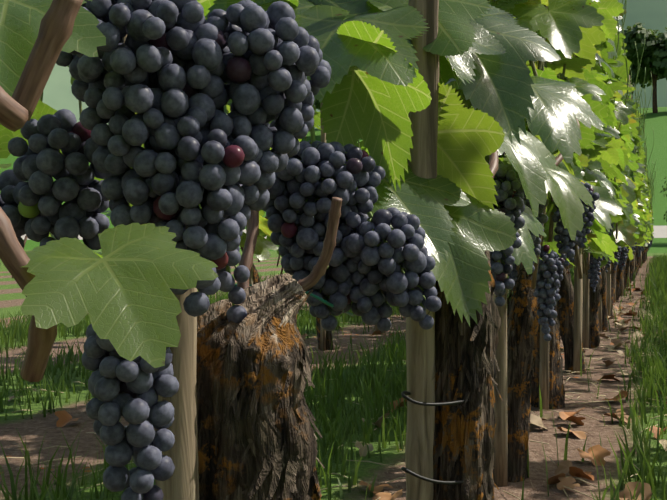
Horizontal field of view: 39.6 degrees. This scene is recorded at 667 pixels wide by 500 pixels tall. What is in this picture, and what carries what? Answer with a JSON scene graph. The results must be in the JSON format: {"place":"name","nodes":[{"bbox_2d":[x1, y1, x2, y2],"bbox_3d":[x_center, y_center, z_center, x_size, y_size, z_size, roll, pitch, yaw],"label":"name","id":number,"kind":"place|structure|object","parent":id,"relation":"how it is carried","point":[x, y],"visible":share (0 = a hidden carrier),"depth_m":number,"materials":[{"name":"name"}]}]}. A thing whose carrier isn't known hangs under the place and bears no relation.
{"place":"outdoors","nodes":[
{"label":"outdoors","id":0,"kind":"place"},
{"bbox_2d":[0,107,666,499],"bbox_3d":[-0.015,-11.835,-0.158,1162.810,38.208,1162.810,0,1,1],"label":"ground","id":1,"kind":"structure","parent":0,"point":[34,427],"depth_m":2.55,"materials":[{"name":"brown soil"}]},
{"bbox_2d":[0,289,666,499],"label":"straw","id":2,"kind":"object","parent":1,"relation":"on","point":[602,345],"visible":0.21,"depth_m":2.80,"materials":[{"name":"beige plant"}]},
{"bbox_2d":[8,285,666,499],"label":"dry leaves","id":3,"kind":"object","parent":1,"relation":"on","point":[563,468],"visible":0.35,"depth_m":2.33,"materials":[{"name":"brown plant"}]},
{"bbox_2d":[42,0,666,128],"bbox_3d":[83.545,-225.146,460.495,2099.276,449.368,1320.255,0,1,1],"label":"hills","id":4,"kind":"structure","parent":1,"relation":"on","point":[59,95],"depth_m":559.37,"materials":[{"name":"green plant"}]},
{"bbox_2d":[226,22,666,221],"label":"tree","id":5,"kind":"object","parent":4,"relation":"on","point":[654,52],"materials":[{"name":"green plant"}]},
{"bbox_2d":[111,246,647,499],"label":"trunks","id":6,"kind":"object","parent":1,"relation":"on","point":[256,435],"visible":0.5,"depth_m":0.70,"materials":[{"name":"brown plant"}]},
{"bbox_2d":[0,0,657,381],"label":"canes","id":7,"kind":"object","parent":6,"relation":"attached to","point":[54,34],"visible":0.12,"depth_m":0.41,"materials":[{"name":"brown wood"}]},
{"bbox_2d":[0,0,653,499],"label":"grapes","id":8,"kind":"object","parent":7,"relation":"hanging from","point":[166,82],"visible":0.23,"depth_m":0.55,"materials":[{"name":"food"}]},
{"bbox_2d":[0,0,653,367],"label":"leaves","id":9,"kind":"object","parent":7,"relation":"attached to","point":[374,92],"visible":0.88,"depth_m":0.88,"materials":[{"name":"green plant"}]},
{"bbox_2d":[123,0,641,499],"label":"stakes","id":10,"kind":"object","parent":1,"relation":"on","point":[183,456],"visible":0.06,"depth_m":0.87,"materials":[{"name":"brown wood"}]},
{"bbox_2d":[234,284,353,315],"bbox_3d":[-0.045,0.043,0.741,0.209,0.034,0.034,-1,1,-45],"label":"irrigation hose","id":11,"kind":"object","parent":10,"relation":"attached to","point":[326,302],"visible":0.31,"depth_m":0.75,"materials":[{"name":"plastic"}]},
{"bbox_2d":[401,391,467,484],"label":"wire ties","id":12,"kind":"object","parent":10,"relation":"attached to","point":[409,399],"visible":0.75,"depth_m":0.85,"materials":[{"name":"grey metal"}]},
{"bbox_2d":[0,252,666,499],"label":"grass","id":13,"kind":"structure","parent":0,"point":[656,274],"depth_m":2.78,"materials":[{"name":"green plant"}]}
]}

